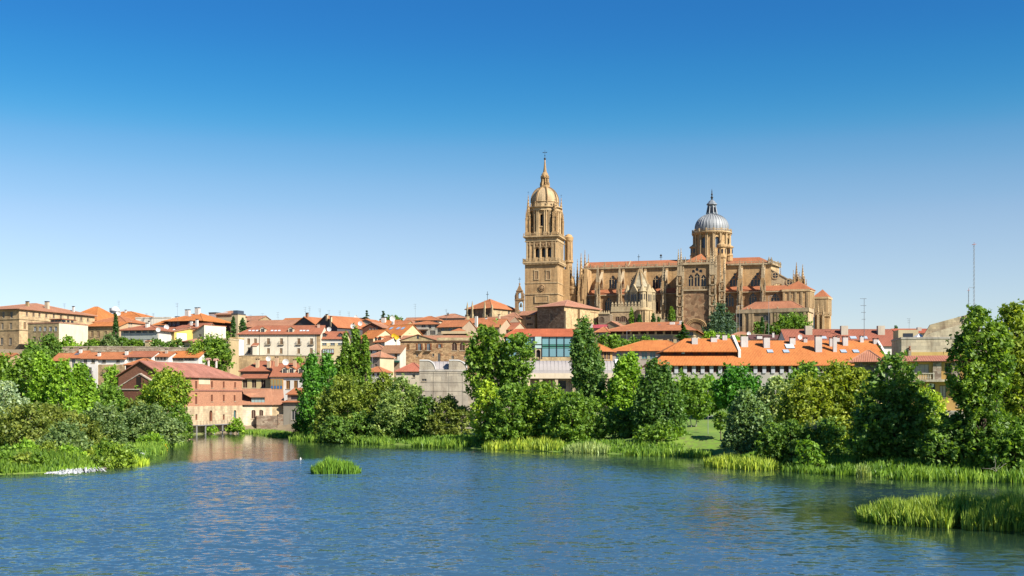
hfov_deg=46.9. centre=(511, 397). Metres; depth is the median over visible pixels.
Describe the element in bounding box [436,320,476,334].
brown house
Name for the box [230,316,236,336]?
cypress tree
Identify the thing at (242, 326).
cypress tree
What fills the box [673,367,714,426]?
birch tree
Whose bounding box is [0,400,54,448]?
willow bush
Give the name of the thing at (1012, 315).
cottonwood tree
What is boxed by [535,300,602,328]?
stone hall
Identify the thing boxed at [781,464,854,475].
reed bank
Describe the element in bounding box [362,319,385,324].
gable house
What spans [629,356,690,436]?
poplar tree
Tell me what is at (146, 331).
modern house
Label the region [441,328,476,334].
terrace block
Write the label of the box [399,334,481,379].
stone palace
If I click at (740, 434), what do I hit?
willow tree
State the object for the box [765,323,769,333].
cypress tree
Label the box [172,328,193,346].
garden house
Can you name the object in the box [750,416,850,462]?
leafy bush
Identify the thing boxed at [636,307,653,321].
stone apse
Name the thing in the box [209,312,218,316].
tower block
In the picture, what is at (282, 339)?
mansion house
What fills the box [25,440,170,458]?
bank grass
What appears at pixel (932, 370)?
ochre house
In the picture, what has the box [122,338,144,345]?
garden hedge
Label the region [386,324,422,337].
gable house
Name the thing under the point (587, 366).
leaning poplar
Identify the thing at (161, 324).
house
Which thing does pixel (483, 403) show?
leafy tree
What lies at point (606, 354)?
college wing
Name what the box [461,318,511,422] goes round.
cottonwood tree
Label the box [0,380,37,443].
white poplar
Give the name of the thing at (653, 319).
cypress tree
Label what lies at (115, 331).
cypress tree
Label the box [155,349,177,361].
terraced house
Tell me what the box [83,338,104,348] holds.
garden hedge
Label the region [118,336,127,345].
garden tree
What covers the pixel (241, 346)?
white garage
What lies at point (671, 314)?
cypress tree
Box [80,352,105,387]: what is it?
terraced house
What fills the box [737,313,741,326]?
window
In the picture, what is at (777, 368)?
window
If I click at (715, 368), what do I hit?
window
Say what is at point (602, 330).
house
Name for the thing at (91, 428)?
willow bush
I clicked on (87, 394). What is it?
poplar tree
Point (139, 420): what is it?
willow bush
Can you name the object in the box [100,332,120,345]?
olive tree
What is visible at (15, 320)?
college building
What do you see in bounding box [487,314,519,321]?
attic house
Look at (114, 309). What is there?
satellite dish
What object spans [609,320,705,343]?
apartment building
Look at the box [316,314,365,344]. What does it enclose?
gable house
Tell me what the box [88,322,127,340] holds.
convent house
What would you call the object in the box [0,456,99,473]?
bank grass
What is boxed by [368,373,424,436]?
willow tree
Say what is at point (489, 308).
house
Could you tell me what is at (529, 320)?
stone annex
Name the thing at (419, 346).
window
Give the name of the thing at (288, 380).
bay house
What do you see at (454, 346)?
window
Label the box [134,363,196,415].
lime tree
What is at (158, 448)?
reed bank
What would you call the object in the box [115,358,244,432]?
brick mill
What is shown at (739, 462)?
reed bank
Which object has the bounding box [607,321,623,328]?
gable house
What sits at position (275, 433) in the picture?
reed bank
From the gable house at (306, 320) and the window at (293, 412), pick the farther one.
the gable house at (306, 320)
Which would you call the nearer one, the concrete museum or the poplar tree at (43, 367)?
the poplar tree at (43, 367)
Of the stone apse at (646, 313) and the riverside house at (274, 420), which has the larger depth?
the stone apse at (646, 313)
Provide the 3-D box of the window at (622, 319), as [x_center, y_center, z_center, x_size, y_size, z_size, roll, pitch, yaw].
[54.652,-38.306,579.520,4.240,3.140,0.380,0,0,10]
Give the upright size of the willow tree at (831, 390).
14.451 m
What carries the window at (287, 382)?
in the bay house at (288, 380)
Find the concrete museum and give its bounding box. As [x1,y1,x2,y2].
[419,359,617,412]
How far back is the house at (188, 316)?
477.56 m
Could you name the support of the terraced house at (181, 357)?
on the ground at (705, 436)
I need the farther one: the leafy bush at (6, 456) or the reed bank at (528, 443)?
the reed bank at (528, 443)
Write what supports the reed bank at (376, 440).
on the ground at (705, 436)
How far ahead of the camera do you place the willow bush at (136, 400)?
261.24 m
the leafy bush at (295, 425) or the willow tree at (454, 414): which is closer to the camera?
the willow tree at (454, 414)
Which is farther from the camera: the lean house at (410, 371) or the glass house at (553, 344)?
the glass house at (553, 344)
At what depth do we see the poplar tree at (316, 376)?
282.05 m
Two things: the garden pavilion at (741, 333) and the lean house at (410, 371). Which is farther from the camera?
the garden pavilion at (741, 333)
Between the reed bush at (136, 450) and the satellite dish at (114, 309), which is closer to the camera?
the reed bush at (136, 450)
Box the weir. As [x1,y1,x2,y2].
[44,450,145,473]
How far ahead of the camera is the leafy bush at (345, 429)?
254.92 m
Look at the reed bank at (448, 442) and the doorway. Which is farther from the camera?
the doorway
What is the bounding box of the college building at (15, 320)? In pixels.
[0,301,97,348]
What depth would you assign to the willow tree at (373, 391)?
260.98 m
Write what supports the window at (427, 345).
in the stone palace
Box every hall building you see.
[82,306,113,320]
[113,310,152,319]
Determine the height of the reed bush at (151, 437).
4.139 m
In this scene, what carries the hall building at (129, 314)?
on the ground at (705, 436)
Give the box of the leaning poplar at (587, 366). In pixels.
[568,314,608,430]
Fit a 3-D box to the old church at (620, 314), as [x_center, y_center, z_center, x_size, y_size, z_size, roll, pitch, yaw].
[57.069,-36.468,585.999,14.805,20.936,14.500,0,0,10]
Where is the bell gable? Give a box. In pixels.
[514,277,524,313]
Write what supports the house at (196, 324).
on the ground at (705, 436)
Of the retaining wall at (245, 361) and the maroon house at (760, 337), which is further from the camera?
the retaining wall at (245, 361)
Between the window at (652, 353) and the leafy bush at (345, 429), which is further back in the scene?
the window at (652, 353)
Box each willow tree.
[308,371,364,434]
[343,371,394,434]
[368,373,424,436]
[422,393,474,435]
[719,386,775,452]
[766,358,876,448]
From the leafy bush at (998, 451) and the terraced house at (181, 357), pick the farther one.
the terraced house at (181, 357)
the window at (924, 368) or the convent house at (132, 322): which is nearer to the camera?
the window at (924, 368)
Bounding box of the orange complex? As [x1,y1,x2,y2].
[642,334,888,398]
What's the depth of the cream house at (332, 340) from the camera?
442.17 m
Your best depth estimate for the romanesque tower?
584.23 m
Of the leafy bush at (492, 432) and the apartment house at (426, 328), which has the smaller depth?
the leafy bush at (492, 432)
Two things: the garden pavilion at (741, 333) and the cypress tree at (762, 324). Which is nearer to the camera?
the garden pavilion at (741, 333)
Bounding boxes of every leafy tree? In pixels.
[86,382,131,425]
[102,364,120,387]
[466,374,500,441]
[479,380,540,441]
[520,380,569,438]
[539,387,613,441]
[695,373,721,417]
[707,362,766,411]
[772,309,813,334]
[784,359,823,384]
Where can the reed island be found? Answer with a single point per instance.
(330, 465)
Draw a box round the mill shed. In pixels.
[123,358,153,368]
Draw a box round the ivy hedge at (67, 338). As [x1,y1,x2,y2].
[58,334,82,348]
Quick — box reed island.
[310,456,361,473]
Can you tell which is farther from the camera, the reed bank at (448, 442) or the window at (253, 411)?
the window at (253, 411)
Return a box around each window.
[243,380,246,387]
[251,410,254,418]
[252,380,255,387]
[261,380,265,387]
[286,381,289,388]
[291,410,296,420]
[416,343,422,349]
[425,343,431,349]
[452,343,456,350]
[459,343,464,350]
[620,316,626,321]
[641,351,646,359]
[649,351,655,359]
[687,366,691,371]
[696,366,700,371]
[713,366,717,371]
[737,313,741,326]
[757,366,761,371]
[766,366,770,371]
[775,366,779,371]
[911,364,928,372]
[940,385,945,396]
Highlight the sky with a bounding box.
[0,0,1023,330]
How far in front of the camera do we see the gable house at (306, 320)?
487.86 m
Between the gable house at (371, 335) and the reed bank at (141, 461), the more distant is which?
the gable house at (371, 335)
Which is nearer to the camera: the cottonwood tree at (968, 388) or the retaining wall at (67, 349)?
the cottonwood tree at (968, 388)
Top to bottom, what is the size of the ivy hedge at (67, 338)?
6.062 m
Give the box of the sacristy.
[737,301,813,333]
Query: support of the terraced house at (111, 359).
on the ground at (705, 436)
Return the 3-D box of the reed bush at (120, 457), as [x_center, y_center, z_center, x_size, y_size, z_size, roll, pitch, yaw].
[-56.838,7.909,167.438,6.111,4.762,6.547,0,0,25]
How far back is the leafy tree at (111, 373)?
349.36 m
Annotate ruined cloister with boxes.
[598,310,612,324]
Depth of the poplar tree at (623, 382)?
234.08 m
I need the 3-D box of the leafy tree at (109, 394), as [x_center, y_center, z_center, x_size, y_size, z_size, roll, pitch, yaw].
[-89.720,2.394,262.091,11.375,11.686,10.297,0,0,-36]
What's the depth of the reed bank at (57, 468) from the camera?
159.66 m
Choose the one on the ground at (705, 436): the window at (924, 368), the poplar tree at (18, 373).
the poplar tree at (18, 373)
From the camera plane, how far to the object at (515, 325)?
499.02 m
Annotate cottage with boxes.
[0,353,19,366]
[367,366,392,382]
[369,344,383,353]
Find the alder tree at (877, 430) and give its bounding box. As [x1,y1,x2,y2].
[842,345,940,458]
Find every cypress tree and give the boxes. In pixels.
[112,314,119,340]
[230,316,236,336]
[238,317,246,332]
[628,307,633,323]
[635,314,641,321]
[651,313,655,321]
[667,306,675,321]
[759,317,765,333]
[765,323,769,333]
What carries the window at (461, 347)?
in the stone palace
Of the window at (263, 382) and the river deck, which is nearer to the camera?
the river deck
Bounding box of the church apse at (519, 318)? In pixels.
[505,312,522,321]
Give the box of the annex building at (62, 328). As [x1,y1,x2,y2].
[27,319,87,346]
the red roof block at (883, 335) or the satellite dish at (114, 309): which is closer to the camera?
the red roof block at (883, 335)
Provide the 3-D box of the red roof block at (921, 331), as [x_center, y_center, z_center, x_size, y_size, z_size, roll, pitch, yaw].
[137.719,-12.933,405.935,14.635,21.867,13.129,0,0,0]
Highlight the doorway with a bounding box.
[535,349,541,358]
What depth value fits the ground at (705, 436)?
213.82 m
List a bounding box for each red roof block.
[777,326,892,378]
[892,327,926,334]
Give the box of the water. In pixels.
[0,432,1023,575]
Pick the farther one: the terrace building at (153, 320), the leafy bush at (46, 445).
the terrace building at (153, 320)
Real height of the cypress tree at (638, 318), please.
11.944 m
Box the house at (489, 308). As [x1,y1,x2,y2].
[464,291,519,317]
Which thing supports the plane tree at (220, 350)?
on the ground at (705, 436)
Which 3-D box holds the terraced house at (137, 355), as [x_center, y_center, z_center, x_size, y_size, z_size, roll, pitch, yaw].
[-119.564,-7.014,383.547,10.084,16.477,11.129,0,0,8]
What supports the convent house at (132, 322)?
on the ground at (705, 436)
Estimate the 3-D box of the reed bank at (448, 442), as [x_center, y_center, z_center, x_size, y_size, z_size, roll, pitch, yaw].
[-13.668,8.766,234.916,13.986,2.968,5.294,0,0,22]
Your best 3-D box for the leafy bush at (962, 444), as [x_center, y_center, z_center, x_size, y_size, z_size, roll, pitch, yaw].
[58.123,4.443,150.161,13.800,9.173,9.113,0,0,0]
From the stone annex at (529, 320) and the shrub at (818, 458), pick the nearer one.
the shrub at (818, 458)
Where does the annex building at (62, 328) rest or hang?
on the ground at (705, 436)
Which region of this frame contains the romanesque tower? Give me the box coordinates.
[624,268,655,313]
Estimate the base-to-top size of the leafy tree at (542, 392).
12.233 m
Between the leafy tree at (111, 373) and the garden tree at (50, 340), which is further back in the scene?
the garden tree at (50, 340)
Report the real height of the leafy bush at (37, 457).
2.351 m
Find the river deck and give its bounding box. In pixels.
[193,420,231,434]
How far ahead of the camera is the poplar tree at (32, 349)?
267.63 m
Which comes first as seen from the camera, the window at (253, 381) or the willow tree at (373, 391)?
the willow tree at (373, 391)
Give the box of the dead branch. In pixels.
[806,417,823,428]
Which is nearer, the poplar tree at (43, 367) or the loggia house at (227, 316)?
the poplar tree at (43, 367)
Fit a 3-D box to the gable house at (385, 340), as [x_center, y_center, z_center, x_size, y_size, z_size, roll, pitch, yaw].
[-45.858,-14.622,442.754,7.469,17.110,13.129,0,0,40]
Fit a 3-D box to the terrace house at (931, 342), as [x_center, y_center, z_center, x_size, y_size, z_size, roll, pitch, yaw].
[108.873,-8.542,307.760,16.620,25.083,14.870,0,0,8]
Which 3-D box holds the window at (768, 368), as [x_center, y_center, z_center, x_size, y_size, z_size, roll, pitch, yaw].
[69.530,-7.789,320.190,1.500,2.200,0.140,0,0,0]
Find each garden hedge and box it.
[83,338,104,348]
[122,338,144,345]
[149,337,183,346]
[702,329,742,339]
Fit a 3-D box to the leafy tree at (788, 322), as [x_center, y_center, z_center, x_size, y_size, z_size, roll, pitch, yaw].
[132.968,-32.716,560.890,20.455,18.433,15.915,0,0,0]
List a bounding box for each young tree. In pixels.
[711,410,727,438]
[912,384,948,430]
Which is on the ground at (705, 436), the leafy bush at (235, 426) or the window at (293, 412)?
the leafy bush at (235, 426)
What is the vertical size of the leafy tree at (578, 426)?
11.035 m
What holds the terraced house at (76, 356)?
on the ground at (705, 436)
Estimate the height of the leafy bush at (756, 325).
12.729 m
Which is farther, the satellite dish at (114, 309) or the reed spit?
the satellite dish at (114, 309)
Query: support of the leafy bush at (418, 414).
on the ground at (705, 436)
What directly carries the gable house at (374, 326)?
on the ground at (705, 436)
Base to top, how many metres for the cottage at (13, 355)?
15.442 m
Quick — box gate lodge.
[182,338,200,347]
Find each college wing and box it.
[572,344,616,360]
[612,340,674,377]
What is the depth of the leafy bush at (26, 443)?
168.53 m
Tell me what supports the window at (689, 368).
in the orange complex
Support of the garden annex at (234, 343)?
on the ground at (705, 436)
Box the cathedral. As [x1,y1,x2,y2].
[522,152,831,332]
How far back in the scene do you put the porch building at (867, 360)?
283.22 m
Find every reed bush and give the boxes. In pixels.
[83,447,95,455]
[87,436,137,468]
[130,446,142,457]
[134,430,167,445]
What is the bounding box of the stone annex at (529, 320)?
[518,311,536,328]
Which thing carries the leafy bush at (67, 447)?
on the ground at (705, 436)
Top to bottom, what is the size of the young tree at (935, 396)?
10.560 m
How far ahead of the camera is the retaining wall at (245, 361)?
425.42 m
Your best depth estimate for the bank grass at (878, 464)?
152.63 m
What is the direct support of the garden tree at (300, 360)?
on the ground at (705, 436)
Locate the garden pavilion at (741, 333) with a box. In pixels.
[732,332,752,338]
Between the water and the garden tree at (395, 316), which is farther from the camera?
the garden tree at (395, 316)
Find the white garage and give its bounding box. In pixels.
[230,337,243,355]
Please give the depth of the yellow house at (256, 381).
367.90 m
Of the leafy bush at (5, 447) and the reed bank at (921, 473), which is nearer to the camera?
the reed bank at (921, 473)
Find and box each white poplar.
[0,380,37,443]
[753,375,793,427]
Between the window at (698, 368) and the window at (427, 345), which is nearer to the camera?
the window at (698, 368)
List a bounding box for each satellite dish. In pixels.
[109,306,119,312]
[283,359,288,372]
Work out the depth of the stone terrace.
573.17 m
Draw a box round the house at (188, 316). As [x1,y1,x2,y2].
[161,307,230,335]
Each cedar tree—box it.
[675,322,690,340]
[701,301,740,334]
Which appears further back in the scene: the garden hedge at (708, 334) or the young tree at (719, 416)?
the garden hedge at (708, 334)
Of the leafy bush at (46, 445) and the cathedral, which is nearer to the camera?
the leafy bush at (46, 445)
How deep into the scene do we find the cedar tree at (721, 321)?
554.21 m
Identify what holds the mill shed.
on the ground at (705, 436)
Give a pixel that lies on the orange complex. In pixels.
(766, 358)
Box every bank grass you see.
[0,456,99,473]
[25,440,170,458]
[292,431,684,452]
[736,450,1023,476]
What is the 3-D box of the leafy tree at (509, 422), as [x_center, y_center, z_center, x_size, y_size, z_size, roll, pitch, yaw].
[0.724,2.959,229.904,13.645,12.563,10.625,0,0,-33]
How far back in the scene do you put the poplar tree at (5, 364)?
238.31 m
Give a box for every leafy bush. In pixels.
[0,444,16,451]
[0,449,14,461]
[0,458,11,470]
[12,437,39,449]
[12,450,31,463]
[27,451,52,466]
[37,440,61,454]
[51,442,87,456]
[166,402,194,438]
[206,424,218,433]
[224,417,245,433]
[291,419,309,435]
[315,410,407,443]
[402,394,436,435]
[477,419,540,439]
[593,404,639,439]
[632,421,692,440]
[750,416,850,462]
[752,321,775,333]
[913,397,1015,465]
[974,416,1023,472]
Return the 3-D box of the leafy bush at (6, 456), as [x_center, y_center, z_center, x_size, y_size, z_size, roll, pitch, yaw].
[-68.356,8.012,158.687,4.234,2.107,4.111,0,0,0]
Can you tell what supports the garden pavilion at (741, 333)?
on the ground at (705, 436)
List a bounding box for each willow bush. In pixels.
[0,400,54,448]
[34,417,95,452]
[37,401,110,445]
[83,401,132,447]
[114,402,188,443]
[119,397,152,422]
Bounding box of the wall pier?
[145,340,152,346]
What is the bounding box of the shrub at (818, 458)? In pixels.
[792,434,829,467]
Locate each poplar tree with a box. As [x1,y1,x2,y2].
[0,345,36,416]
[0,351,13,380]
[14,336,55,377]
[22,350,56,409]
[44,357,81,416]
[71,361,99,417]
[292,346,337,434]
[334,322,373,405]
[599,347,644,431]
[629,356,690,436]
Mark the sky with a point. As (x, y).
(289, 158)
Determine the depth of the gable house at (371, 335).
456.35 m
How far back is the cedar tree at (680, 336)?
424.20 m
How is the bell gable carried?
on the ground at (705, 436)
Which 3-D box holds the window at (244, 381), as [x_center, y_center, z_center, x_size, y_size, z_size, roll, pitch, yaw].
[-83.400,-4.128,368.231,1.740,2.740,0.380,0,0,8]
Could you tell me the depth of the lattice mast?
300.01 m
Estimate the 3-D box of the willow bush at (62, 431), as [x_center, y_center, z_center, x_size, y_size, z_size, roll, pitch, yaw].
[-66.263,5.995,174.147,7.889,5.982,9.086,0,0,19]
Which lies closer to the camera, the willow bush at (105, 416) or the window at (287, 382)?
the willow bush at (105, 416)
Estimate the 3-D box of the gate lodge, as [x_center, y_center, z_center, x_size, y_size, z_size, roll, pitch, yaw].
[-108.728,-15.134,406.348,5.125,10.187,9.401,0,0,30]
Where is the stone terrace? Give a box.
[650,312,668,321]
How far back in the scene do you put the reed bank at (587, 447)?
211.03 m
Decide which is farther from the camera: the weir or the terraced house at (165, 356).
the terraced house at (165, 356)
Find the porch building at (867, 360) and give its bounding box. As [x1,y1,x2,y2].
[848,350,883,403]
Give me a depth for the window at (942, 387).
253.93 m
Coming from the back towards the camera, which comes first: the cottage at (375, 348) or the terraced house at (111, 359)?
the cottage at (375, 348)
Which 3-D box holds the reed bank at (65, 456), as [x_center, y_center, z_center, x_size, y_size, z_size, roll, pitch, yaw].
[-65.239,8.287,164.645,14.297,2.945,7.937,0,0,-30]
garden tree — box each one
[36,330,65,357]
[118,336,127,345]
[295,354,304,362]
[386,315,402,319]
[626,333,657,344]
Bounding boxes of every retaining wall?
[61,346,186,352]
[239,355,331,379]
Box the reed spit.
[854,489,1023,531]
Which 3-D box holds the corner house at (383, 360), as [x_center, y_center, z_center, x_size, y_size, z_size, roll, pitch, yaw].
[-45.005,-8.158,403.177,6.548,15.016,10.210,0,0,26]
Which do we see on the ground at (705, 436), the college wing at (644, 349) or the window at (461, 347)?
the college wing at (644, 349)
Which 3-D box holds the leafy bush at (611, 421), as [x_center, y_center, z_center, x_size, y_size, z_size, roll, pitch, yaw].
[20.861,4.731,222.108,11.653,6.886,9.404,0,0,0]
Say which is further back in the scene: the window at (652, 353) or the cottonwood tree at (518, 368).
the window at (652, 353)
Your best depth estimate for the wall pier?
402.06 m
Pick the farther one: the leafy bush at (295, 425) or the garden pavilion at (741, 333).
the garden pavilion at (741, 333)
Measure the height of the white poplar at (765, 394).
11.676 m
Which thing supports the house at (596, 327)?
on the ground at (705, 436)
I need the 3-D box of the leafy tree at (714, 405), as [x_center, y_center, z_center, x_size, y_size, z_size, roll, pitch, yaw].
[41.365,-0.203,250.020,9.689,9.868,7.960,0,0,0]
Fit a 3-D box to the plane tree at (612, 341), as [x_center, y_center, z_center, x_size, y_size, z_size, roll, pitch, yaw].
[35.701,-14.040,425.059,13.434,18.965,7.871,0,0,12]
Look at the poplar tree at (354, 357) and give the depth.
304.29 m
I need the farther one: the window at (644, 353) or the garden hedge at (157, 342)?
the garden hedge at (157, 342)
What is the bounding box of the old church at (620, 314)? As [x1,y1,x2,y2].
[611,302,640,324]
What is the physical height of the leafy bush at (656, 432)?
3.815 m
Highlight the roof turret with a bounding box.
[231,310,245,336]
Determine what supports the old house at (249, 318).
on the ground at (705, 436)
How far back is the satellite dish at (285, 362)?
351.74 m
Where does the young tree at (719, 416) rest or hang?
on the ground at (705, 436)
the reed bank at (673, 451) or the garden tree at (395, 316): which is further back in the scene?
the garden tree at (395, 316)
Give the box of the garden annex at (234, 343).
[205,338,238,375]
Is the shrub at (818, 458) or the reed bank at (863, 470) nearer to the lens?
the reed bank at (863, 470)
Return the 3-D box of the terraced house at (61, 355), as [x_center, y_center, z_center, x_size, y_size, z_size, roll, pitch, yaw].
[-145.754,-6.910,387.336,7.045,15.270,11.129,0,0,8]
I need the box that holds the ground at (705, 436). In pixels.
[0,334,1000,526]
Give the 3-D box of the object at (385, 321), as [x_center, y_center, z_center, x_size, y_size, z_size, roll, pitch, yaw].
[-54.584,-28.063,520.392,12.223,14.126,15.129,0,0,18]
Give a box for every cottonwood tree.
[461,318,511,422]
[492,329,538,392]
[943,303,1017,451]
[985,298,1023,452]
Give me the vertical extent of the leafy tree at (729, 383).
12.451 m
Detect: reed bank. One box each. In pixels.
[0,447,93,464]
[47,463,100,470]
[109,455,149,466]
[132,433,186,454]
[240,428,298,437]
[288,432,395,444]
[410,435,475,447]
[481,436,566,450]
[563,440,610,453]
[623,444,712,456]
[703,453,782,470]
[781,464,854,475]
[855,461,871,476]
[886,464,1023,482]
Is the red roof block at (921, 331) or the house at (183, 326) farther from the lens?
the house at (183, 326)
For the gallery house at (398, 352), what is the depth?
411.05 m
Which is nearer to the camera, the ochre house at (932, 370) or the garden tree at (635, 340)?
the ochre house at (932, 370)
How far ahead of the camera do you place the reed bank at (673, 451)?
199.38 m
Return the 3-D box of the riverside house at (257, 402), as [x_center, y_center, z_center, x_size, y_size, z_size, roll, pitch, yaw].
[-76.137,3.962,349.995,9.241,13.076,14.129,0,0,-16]
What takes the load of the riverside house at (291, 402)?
on the ground at (705, 436)
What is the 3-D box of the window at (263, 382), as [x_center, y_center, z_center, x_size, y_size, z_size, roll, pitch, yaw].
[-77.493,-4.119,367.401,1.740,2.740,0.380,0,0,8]
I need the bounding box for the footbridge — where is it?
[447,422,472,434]
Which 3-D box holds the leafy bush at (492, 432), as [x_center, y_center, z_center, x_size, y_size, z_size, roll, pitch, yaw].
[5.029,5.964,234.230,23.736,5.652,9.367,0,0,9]
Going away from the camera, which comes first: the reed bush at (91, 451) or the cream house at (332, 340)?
the reed bush at (91, 451)
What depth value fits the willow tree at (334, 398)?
266.22 m
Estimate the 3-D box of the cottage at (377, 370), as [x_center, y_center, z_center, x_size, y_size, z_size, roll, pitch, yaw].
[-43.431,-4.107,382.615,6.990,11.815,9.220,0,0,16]
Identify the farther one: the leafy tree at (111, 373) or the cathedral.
the cathedral
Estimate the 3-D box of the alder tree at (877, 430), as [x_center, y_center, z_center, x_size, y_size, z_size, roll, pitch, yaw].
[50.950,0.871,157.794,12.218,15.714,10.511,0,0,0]
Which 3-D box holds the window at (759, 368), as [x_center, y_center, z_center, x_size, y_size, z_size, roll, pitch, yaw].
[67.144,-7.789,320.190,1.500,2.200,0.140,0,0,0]
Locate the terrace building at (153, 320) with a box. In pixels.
[135,317,174,324]
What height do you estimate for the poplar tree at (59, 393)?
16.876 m
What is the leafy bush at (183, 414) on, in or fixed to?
on the ground at (705, 436)
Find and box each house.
[52,353,72,389]
[68,348,90,371]
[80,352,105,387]
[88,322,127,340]
[92,315,145,327]
[96,352,132,388]
[119,321,173,346]
[124,350,160,362]
[152,322,166,326]
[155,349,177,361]
[161,307,230,335]
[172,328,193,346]
[172,351,207,363]
[175,325,193,328]
[188,319,213,329]
[192,324,226,339]
[214,311,247,335]
[237,323,326,355]
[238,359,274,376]
[241,374,269,387]
[242,388,272,425]
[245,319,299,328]
[247,316,270,321]
[256,389,283,428]
[269,356,304,400]
[282,388,303,424]
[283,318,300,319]
[293,313,321,324]
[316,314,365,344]
[321,331,350,363]
[360,329,391,345]
[361,322,388,332]
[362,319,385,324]
[370,351,395,381]
[372,335,400,345]
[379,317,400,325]
[381,345,406,379]
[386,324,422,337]
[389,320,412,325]
[394,363,418,397]
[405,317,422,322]
[412,321,440,334]
[414,316,443,322]
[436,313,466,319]
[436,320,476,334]
[464,291,519,317]
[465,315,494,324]
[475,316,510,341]
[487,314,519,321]
[504,329,590,360]
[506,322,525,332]
[589,323,608,340]
[594,327,610,344]
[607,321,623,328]
[748,332,778,339]
[891,315,966,378]
[899,355,972,417]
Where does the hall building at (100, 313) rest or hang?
on the ground at (705, 436)
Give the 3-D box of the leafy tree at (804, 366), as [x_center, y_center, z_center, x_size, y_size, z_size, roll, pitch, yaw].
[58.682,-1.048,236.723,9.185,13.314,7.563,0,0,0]
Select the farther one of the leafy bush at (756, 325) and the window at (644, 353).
the leafy bush at (756, 325)
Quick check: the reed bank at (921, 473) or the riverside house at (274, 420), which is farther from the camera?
the riverside house at (274, 420)
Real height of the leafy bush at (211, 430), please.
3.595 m
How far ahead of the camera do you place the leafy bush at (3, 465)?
154.94 m
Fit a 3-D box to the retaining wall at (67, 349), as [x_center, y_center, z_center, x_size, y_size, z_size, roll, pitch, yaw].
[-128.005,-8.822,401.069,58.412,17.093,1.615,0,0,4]
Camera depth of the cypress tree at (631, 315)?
559.45 m
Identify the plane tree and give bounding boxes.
[186,332,236,371]
[597,332,628,348]
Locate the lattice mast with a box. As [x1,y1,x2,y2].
[969,244,974,304]

